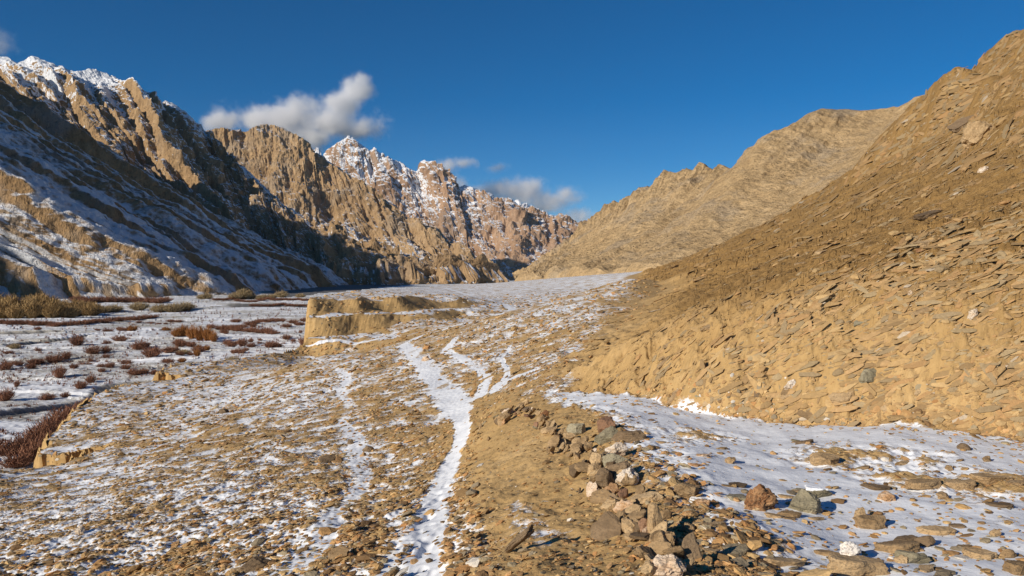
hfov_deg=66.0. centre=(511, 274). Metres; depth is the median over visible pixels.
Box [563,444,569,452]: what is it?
wall stone
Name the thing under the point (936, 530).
slate slab
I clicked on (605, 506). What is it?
wall stone
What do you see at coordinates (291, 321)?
shrub
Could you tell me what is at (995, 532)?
rock
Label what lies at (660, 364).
slate slab
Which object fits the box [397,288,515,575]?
footpath
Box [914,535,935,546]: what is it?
rock
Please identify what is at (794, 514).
slate slab
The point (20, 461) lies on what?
shrub
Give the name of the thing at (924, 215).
outcrop
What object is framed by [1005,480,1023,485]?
slate slab
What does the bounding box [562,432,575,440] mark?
wall stone
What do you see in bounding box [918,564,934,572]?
slate slab
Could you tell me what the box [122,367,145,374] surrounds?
shrub
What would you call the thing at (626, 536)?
wall stone
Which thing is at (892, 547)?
slate slab
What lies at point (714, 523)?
slate slab
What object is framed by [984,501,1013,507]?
slate slab
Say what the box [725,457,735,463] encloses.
rock
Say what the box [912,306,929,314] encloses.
slate slab
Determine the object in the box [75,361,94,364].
shrub
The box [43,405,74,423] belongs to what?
shrub
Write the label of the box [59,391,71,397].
shrub
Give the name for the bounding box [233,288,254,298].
willow
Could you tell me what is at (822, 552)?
slate slab
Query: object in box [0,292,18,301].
willow
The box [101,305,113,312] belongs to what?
willow
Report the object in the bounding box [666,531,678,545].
wall stone
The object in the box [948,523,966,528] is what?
slate slab
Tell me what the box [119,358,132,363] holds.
shrub
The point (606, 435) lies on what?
rock
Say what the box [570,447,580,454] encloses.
wall stone
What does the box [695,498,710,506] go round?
rock
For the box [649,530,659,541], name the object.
wall stone
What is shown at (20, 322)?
shrub
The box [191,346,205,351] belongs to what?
shrub
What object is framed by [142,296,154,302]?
shrub
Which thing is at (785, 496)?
slate slab
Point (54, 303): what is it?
willow
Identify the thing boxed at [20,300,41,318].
willow
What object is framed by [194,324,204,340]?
bush
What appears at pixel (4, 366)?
shrub
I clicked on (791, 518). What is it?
slate slab
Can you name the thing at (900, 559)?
rock
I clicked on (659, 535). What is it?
wall stone
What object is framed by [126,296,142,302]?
shrub
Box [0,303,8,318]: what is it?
willow
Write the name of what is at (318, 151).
snowy mountain
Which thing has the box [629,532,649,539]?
wall stone
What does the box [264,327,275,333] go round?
shrub
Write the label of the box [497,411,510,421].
wall stone
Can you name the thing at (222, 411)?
rock
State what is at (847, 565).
slate slab
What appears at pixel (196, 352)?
bush
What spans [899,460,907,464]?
slate slab
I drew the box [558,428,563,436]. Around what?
wall stone
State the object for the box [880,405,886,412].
slate slab
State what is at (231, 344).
shrub
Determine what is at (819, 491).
boulder
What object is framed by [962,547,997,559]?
slate slab
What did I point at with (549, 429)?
wall stone
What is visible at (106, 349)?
shrub
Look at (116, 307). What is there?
willow
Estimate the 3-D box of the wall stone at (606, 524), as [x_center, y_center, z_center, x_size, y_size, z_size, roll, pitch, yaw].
[0.651,1.738,5.412,0.260,0.196,0.119,0,0,43]
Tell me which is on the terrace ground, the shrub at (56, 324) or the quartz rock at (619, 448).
the quartz rock at (619, 448)
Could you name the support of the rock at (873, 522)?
on the terrace ground
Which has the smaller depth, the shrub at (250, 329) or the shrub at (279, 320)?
the shrub at (250, 329)
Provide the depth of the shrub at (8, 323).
211.53 m
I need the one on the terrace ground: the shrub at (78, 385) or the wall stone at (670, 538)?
the wall stone at (670, 538)
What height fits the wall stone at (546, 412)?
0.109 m
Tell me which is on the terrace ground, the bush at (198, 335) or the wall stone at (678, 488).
the wall stone at (678, 488)
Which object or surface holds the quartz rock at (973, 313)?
on the hillside
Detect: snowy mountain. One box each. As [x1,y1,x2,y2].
[0,56,508,284]
[314,147,548,214]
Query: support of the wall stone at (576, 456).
on the terrace ground
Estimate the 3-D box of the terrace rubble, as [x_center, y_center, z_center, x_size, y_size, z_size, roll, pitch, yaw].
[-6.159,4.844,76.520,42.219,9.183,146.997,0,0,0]
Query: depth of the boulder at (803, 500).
5.93 m
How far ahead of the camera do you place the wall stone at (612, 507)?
6.14 m
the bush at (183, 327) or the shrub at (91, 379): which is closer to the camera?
the shrub at (91, 379)
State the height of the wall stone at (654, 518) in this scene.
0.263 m
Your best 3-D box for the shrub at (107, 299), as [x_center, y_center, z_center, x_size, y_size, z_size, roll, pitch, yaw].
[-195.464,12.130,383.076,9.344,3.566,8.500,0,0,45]
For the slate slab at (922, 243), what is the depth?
11.82 m
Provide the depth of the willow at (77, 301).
273.58 m
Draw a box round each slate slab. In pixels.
[328,546,349,558]
[504,523,534,552]
[657,356,668,368]
[666,392,676,405]
[687,462,702,466]
[690,520,725,526]
[696,454,709,456]
[700,324,709,330]
[700,547,720,554]
[725,494,745,500]
[728,482,746,487]
[758,557,806,566]
[764,512,782,517]
[777,510,801,517]
[778,494,793,498]
[780,387,788,394]
[780,394,789,398]
[782,517,795,519]
[795,410,812,419]
[795,439,813,444]
[808,517,824,520]
[813,549,839,555]
[814,250,826,254]
[827,553,890,575]
[839,255,850,258]
[853,320,863,325]
[859,483,890,490]
[860,465,869,469]
[874,539,920,553]
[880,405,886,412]
[894,535,916,540]
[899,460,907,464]
[905,478,941,489]
[910,239,934,247]
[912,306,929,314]
[914,389,920,395]
[915,248,926,252]
[916,525,956,535]
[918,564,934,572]
[943,479,976,490]
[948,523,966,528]
[957,544,971,546]
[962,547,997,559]
[968,473,1012,484]
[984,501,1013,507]
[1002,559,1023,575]
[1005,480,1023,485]
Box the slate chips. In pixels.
[531,359,1023,575]
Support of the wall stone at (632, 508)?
on the terrace ground
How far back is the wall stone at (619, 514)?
5.59 m
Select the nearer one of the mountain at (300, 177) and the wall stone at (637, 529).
the wall stone at (637, 529)
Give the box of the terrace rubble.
[0,278,1023,575]
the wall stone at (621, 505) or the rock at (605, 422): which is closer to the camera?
the wall stone at (621, 505)
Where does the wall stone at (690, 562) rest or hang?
on the terrace ground
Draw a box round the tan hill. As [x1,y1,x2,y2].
[512,95,922,280]
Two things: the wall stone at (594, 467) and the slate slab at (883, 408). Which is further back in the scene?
the slate slab at (883, 408)
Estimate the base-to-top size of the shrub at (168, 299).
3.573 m
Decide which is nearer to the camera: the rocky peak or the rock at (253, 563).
the rock at (253, 563)
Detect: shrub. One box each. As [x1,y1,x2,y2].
[0,359,15,365]
[0,362,12,369]
[0,387,17,400]
[0,433,26,456]
[0,450,36,468]
[2,320,17,324]
[3,431,38,450]
[8,343,21,348]
[14,320,30,324]
[14,360,24,365]
[15,438,41,461]
[22,362,37,368]
[23,420,55,438]
[25,357,40,364]
[27,320,42,325]
[29,431,55,446]
[36,413,64,431]
[37,320,51,324]
[37,392,57,400]
[43,352,66,362]
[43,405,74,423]
[45,321,67,326]
[50,365,67,377]
[58,402,81,412]
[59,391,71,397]
[61,321,77,325]
[61,350,73,359]
[68,333,86,345]
[68,363,79,368]
[73,320,88,324]
[73,380,86,388]
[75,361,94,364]
[82,296,98,302]
[83,345,102,353]
[85,374,96,382]
[88,318,102,322]
[92,296,102,302]
[100,318,114,322]
[100,340,113,343]
[100,345,111,352]
[101,296,118,302]
[102,327,112,331]
[104,361,115,367]
[109,296,123,302]
[109,334,131,340]
[112,317,127,321]
[118,364,131,368]
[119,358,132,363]
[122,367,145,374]
[123,297,133,302]
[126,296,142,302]
[126,339,152,349]
[129,315,142,320]
[135,296,146,302]
[138,345,164,356]
[141,314,152,318]
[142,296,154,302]
[148,370,158,374]
[150,297,165,303]
[160,296,174,301]
[162,346,176,352]
[162,358,174,362]
[171,339,187,346]
[174,350,185,355]
[176,349,191,354]
[184,342,195,346]
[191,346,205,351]
[205,323,215,328]
[225,340,237,346]
[228,325,241,330]
[229,318,242,321]
[234,347,246,352]
[236,337,248,345]
[246,342,256,346]
[248,326,259,331]
[258,326,265,333]
[261,318,272,322]
[263,341,272,347]
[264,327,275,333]
[268,330,279,334]
[271,341,279,346]
[273,317,285,321]
[279,323,292,326]
[281,334,293,339]
[286,319,298,322]
[292,321,304,325]
[299,336,303,344]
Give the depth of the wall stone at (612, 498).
6.19 m
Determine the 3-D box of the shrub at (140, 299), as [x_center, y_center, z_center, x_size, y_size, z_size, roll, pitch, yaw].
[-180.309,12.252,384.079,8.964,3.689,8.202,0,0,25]
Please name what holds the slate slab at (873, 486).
on the terrace ground
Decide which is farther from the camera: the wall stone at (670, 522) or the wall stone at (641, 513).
the wall stone at (641, 513)
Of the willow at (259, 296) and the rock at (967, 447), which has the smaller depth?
the rock at (967, 447)
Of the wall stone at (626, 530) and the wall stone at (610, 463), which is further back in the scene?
the wall stone at (610, 463)
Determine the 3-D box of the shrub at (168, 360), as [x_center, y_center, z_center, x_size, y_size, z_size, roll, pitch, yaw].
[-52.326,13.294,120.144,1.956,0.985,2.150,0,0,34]
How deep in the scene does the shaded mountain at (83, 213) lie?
582.56 m
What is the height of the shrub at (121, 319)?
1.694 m
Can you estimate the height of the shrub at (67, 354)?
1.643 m
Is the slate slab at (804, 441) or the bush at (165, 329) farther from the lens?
the bush at (165, 329)
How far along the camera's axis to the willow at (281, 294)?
451.00 m
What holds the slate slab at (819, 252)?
on the hillside
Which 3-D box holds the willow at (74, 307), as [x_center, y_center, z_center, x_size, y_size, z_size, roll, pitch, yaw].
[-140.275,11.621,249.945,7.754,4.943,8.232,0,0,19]
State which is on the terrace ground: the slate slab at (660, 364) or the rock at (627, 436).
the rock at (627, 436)
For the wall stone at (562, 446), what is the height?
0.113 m
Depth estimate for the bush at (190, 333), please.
170.32 m
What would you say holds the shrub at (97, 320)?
on the riverbed
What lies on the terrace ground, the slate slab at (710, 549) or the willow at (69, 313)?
the slate slab at (710, 549)
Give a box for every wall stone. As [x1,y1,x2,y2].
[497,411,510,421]
[527,408,534,414]
[540,410,549,416]
[540,416,548,425]
[545,426,557,432]
[546,420,556,426]
[547,435,559,447]
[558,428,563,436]
[559,442,565,451]
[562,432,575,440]
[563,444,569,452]
[565,423,585,435]
[569,462,581,477]
[570,442,581,449]
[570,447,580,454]
[572,437,580,442]
[573,452,579,460]
[574,462,588,472]
[578,436,588,443]
[581,442,592,451]
[586,481,598,496]
[587,462,600,473]
[588,475,595,482]
[589,452,598,463]
[589,466,606,475]
[590,488,611,503]
[590,511,621,540]
[595,467,614,486]
[596,453,603,466]
[599,498,615,509]
[605,483,619,493]
[606,461,615,465]
[606,502,615,511]
[607,461,629,476]
[607,493,617,498]
[608,496,619,501]
[613,499,632,512]
[614,469,622,483]
[616,510,623,518]
[617,488,628,498]
[621,517,635,532]
[622,475,636,484]
[623,532,632,540]
[624,504,640,514]
[624,517,639,532]
[627,509,646,519]
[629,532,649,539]
[630,491,662,505]
[633,521,639,531]
[633,546,653,557]
[635,485,645,494]
[638,518,646,531]
[641,559,655,575]
[644,553,654,559]
[647,503,662,532]
[647,541,671,556]
[648,521,667,539]
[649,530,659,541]
[652,554,686,575]
[654,530,667,541]
[660,509,672,519]
[662,546,683,557]
[665,533,673,545]
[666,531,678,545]
[667,520,673,526]
[673,483,698,497]
[682,532,702,559]
[682,557,694,567]
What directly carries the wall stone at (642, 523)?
on the terrace ground
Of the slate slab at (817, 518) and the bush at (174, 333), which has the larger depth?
the bush at (174, 333)
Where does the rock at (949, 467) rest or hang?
on the terrace ground
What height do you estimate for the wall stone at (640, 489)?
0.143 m
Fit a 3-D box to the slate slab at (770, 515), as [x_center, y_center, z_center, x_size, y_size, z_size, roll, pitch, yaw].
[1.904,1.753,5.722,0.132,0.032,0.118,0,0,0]
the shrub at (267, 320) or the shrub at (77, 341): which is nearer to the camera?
the shrub at (77, 341)
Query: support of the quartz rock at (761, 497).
on the terrace ground
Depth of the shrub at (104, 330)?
195.56 m
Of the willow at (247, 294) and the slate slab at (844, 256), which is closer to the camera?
the slate slab at (844, 256)
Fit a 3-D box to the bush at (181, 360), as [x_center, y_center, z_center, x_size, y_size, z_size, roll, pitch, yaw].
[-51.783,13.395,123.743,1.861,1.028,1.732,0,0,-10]
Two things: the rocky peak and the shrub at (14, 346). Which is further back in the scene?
the rocky peak
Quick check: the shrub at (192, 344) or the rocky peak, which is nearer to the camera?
the shrub at (192, 344)
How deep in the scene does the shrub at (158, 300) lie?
376.47 m
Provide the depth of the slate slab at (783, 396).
10.84 m
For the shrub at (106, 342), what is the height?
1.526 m
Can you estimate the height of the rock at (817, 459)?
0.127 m
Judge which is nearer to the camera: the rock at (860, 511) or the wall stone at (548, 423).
the rock at (860, 511)
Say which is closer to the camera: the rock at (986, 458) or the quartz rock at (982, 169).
the rock at (986, 458)
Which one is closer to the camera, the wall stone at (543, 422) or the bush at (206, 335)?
the wall stone at (543, 422)
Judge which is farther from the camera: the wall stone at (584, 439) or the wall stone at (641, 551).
the wall stone at (584, 439)
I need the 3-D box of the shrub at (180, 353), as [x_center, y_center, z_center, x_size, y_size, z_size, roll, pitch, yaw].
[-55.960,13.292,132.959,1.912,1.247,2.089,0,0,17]
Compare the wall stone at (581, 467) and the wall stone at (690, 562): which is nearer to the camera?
the wall stone at (690, 562)
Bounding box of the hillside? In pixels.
[559,29,1023,437]
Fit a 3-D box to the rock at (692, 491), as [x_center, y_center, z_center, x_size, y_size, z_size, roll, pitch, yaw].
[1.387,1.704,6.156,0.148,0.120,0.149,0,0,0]
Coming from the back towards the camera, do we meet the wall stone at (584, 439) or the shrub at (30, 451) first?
the shrub at (30, 451)
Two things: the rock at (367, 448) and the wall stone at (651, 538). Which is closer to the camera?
the wall stone at (651, 538)
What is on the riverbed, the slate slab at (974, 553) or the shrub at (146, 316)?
the shrub at (146, 316)
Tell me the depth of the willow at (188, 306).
309.51 m
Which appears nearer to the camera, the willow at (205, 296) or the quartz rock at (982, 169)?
the quartz rock at (982, 169)
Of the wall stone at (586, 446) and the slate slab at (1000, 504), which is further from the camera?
the wall stone at (586, 446)
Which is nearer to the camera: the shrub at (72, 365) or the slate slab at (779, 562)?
the slate slab at (779, 562)
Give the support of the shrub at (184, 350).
on the riverbed
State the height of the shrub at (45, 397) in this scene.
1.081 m
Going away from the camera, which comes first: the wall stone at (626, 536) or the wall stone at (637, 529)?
the wall stone at (626, 536)
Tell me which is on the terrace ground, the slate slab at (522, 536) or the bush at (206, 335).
the slate slab at (522, 536)
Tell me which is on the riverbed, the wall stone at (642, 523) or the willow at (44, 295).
the willow at (44, 295)
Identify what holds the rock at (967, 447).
on the terrace ground
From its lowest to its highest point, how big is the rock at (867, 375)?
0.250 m
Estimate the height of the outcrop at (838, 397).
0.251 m
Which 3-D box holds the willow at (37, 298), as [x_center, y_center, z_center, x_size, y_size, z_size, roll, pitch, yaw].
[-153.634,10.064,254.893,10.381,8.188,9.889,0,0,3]
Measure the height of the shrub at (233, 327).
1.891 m
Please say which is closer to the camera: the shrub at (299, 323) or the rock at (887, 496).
the rock at (887, 496)
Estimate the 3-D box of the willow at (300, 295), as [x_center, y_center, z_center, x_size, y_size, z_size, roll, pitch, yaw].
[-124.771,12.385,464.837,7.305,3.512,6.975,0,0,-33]
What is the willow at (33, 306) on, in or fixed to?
on the riverbed
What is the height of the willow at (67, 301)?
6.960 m
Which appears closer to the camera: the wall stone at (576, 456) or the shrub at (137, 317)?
the wall stone at (576, 456)
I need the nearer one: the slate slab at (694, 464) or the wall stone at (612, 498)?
the wall stone at (612, 498)
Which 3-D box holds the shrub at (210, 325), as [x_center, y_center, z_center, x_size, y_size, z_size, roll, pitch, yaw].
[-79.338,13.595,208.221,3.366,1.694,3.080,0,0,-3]
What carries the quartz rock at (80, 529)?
on the terrace ground
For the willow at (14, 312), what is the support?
on the riverbed
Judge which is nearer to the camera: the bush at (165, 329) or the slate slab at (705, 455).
the slate slab at (705, 455)
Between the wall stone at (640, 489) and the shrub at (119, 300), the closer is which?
the wall stone at (640, 489)
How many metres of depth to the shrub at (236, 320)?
236.16 m
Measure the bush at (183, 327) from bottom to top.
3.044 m
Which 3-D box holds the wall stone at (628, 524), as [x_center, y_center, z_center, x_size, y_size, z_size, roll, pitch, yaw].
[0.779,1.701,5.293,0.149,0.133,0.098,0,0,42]
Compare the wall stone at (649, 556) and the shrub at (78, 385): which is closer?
the wall stone at (649, 556)
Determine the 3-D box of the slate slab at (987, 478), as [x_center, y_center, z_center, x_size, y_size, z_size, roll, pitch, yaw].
[4.144,1.775,6.825,0.341,0.086,0.180,0,0,0]
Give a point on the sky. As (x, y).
(571, 108)
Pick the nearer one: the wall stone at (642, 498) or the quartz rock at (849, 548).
the quartz rock at (849, 548)
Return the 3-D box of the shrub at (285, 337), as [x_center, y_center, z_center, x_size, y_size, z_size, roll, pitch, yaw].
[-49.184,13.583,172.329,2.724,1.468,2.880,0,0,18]
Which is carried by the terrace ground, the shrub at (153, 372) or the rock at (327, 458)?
the rock at (327, 458)
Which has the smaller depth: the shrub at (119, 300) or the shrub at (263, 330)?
the shrub at (263, 330)
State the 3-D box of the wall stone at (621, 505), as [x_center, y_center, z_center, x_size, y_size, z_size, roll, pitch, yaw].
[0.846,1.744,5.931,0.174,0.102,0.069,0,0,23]
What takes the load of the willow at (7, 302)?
on the riverbed
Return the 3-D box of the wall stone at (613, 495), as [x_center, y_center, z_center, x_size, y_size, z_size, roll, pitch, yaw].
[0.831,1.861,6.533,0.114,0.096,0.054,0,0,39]
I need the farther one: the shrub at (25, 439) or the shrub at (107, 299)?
the shrub at (107, 299)
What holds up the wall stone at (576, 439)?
on the terrace ground
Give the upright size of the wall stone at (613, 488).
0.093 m
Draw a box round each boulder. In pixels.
[788,489,822,513]
[804,484,832,497]
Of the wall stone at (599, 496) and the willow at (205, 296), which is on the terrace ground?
the wall stone at (599, 496)
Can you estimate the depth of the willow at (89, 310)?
259.87 m
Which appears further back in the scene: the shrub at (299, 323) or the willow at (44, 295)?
the willow at (44, 295)
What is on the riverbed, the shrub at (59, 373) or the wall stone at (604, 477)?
the shrub at (59, 373)
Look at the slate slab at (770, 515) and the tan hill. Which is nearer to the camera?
the slate slab at (770, 515)
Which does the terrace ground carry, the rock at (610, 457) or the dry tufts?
the rock at (610, 457)
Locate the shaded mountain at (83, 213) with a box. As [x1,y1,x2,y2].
[0,80,348,298]
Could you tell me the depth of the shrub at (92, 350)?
137.26 m
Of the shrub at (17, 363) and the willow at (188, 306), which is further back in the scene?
the willow at (188, 306)
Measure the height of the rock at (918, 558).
0.101 m
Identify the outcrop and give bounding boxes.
[828,391,852,405]
[913,210,940,220]
[947,115,972,132]
[960,120,994,148]
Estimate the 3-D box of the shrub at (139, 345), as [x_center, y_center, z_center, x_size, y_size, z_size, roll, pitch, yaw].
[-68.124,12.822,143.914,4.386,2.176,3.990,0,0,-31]
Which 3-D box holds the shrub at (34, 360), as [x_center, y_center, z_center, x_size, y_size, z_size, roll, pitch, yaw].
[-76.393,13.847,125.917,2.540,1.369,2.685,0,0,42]
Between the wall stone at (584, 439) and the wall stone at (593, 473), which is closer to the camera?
the wall stone at (593, 473)
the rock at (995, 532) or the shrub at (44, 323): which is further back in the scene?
the shrub at (44, 323)
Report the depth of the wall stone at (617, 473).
6.98 m
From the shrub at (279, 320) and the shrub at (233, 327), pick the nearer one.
the shrub at (233, 327)
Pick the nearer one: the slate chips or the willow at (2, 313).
the slate chips
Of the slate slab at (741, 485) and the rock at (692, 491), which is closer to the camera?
the rock at (692, 491)
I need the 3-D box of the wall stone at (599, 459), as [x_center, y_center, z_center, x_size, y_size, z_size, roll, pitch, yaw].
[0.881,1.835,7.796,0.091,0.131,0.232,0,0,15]
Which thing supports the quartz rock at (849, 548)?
on the terrace ground
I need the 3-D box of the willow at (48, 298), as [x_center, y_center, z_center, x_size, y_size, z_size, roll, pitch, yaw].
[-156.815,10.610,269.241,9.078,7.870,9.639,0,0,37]
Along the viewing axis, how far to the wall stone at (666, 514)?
5.36 m
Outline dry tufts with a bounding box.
[0,299,305,468]
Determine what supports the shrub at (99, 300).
on the riverbed
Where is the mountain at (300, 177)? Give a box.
[207,124,502,273]
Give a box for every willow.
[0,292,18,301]
[0,295,24,307]
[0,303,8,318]
[3,302,25,318]
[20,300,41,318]
[21,294,49,317]
[21,298,44,317]
[32,291,54,302]
[38,298,48,317]
[41,304,63,317]
[43,294,64,301]
[44,298,65,317]
[57,298,73,306]
[60,305,79,317]
[63,304,82,315]
[70,298,86,304]
[78,302,101,315]
[85,302,103,315]
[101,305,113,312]
[105,304,123,311]
[126,301,150,309]
[147,303,165,312]
[161,302,184,311]
[175,301,198,310]
[196,293,212,298]
[227,292,243,299]
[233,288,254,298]
[255,294,268,298]
[264,294,277,298]
[274,290,289,297]
[295,293,305,296]
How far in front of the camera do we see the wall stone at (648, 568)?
4.00 m
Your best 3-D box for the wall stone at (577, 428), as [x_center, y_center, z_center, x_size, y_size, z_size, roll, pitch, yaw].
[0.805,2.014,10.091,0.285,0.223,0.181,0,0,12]
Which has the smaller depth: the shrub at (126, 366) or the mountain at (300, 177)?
the shrub at (126, 366)
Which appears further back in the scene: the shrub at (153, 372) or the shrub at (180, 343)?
the shrub at (180, 343)
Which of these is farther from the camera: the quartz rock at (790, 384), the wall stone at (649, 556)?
the quartz rock at (790, 384)
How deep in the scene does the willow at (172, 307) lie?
302.86 m
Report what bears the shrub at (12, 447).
on the riverbed
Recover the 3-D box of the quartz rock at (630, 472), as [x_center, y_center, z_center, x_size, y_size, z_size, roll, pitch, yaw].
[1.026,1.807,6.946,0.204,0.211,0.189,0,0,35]
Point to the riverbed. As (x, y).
(29, 396)
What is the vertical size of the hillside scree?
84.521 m
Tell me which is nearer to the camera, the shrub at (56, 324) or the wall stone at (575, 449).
the wall stone at (575, 449)
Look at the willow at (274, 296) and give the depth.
441.97 m
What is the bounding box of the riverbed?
[0,281,512,470]
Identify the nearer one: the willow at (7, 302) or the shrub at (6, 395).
the shrub at (6, 395)
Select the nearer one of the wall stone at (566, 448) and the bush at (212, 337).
the wall stone at (566, 448)
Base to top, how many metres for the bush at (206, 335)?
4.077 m
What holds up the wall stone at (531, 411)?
on the terrace ground
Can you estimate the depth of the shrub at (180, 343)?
146.61 m
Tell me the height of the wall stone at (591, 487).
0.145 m
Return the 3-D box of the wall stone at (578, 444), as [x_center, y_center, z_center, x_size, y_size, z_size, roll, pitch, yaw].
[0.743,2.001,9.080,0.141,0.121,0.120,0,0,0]
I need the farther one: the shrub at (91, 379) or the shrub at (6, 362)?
the shrub at (6, 362)
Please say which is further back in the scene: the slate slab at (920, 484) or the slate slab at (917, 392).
the slate slab at (917, 392)
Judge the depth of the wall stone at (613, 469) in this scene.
7.05 m
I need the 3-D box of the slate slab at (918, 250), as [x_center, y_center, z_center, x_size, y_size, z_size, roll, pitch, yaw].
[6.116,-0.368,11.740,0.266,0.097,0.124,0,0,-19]
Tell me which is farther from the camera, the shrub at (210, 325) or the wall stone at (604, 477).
the shrub at (210, 325)
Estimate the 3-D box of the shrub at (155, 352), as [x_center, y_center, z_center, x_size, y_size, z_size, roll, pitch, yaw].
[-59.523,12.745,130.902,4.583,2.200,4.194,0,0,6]
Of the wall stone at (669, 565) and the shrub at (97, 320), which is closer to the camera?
the wall stone at (669, 565)
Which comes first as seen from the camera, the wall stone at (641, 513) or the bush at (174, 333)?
the wall stone at (641, 513)
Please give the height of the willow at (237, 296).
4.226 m
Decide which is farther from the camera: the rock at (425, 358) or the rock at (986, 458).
the rock at (425, 358)
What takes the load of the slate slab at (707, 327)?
on the hillside
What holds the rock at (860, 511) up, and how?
on the terrace ground
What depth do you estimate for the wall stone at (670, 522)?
5.00 m
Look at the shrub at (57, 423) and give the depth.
67.53 m
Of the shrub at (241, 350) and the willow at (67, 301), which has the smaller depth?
the shrub at (241, 350)
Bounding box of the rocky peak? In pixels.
[323,135,586,280]
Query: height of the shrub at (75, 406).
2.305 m
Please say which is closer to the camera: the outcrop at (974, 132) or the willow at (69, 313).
the outcrop at (974, 132)
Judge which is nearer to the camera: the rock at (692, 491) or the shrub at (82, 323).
the rock at (692, 491)
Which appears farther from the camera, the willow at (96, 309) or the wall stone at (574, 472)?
the willow at (96, 309)
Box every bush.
[125,325,138,330]
[161,327,171,330]
[169,326,182,336]
[176,324,188,336]
[177,357,187,361]
[184,326,196,338]
[193,349,201,355]
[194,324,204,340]
[201,326,212,340]
[208,330,219,341]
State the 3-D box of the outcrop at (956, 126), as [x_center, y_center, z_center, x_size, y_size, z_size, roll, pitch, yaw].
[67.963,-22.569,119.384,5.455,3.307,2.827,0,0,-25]
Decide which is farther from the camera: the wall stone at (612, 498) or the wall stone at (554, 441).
the wall stone at (554, 441)
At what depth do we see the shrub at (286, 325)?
208.12 m
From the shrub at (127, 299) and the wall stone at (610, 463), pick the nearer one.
the wall stone at (610, 463)
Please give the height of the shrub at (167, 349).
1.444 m
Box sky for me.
[0,0,1023,221]
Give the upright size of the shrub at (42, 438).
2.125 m
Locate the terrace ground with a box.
[0,271,1023,575]
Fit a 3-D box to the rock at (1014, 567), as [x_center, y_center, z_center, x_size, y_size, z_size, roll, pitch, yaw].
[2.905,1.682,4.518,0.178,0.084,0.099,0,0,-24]
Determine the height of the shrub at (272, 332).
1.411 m
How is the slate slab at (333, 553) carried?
on the terrace ground
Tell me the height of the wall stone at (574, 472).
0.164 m
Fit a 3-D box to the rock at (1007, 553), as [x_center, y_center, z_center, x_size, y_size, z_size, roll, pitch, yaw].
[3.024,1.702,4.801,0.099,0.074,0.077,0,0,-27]
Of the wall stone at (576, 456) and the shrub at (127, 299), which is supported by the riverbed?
the shrub at (127, 299)
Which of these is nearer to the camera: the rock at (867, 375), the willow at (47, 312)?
the rock at (867, 375)
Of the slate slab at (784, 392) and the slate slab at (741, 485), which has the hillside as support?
the slate slab at (784, 392)
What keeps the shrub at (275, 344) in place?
on the riverbed
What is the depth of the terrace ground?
12.39 m
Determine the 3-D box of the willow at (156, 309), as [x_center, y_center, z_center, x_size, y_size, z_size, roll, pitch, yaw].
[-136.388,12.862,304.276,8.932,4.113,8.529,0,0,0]
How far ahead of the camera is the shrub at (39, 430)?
65.46 m
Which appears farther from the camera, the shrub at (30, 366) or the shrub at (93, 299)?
the shrub at (93, 299)
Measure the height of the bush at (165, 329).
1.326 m
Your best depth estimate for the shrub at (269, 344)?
146.33 m
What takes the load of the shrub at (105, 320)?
on the riverbed
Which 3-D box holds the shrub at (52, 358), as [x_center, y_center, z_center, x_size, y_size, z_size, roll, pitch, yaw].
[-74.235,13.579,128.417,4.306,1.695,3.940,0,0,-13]
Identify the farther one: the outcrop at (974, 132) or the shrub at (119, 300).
the shrub at (119, 300)
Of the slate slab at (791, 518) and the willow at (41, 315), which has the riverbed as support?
the willow at (41, 315)
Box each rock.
[75,525,84,533]
[218,408,228,413]
[240,556,269,572]
[319,454,335,462]
[362,446,373,451]
[421,356,429,360]
[594,426,617,445]
[597,416,615,432]
[602,453,628,466]
[605,442,627,455]
[611,430,650,442]
[615,468,638,485]
[682,486,698,496]
[684,522,694,532]
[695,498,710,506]
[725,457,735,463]
[744,484,777,510]
[784,379,795,389]
[810,452,839,465]
[839,541,861,555]
[853,514,885,529]
[854,507,865,516]
[858,368,876,382]
[877,490,895,501]
[893,550,931,563]
[894,555,907,563]
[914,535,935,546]
[936,491,948,498]
[945,465,953,470]
[956,443,970,450]
[967,309,977,319]
[977,166,988,172]
[982,456,990,461]
[989,529,1000,535]
[999,549,1016,557]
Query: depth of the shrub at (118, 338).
163.28 m
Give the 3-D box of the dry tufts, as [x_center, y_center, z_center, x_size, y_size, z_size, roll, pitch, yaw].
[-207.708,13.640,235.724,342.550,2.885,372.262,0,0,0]
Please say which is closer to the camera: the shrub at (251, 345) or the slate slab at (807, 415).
the slate slab at (807, 415)
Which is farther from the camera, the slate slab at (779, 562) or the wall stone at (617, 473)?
the wall stone at (617, 473)
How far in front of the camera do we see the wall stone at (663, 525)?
4.92 m
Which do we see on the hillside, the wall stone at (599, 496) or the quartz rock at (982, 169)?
the quartz rock at (982, 169)
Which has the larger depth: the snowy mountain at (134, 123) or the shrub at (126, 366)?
the snowy mountain at (134, 123)
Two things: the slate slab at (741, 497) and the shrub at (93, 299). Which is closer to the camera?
the slate slab at (741, 497)
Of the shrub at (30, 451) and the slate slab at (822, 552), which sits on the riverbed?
the shrub at (30, 451)
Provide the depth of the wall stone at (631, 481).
6.84 m
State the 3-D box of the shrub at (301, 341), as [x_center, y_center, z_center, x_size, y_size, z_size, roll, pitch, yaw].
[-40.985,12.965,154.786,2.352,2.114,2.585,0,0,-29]
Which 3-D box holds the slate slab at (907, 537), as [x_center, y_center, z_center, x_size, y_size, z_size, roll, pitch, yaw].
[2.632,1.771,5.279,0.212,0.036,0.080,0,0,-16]
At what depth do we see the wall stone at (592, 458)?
8.04 m
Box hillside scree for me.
[554,30,1023,440]

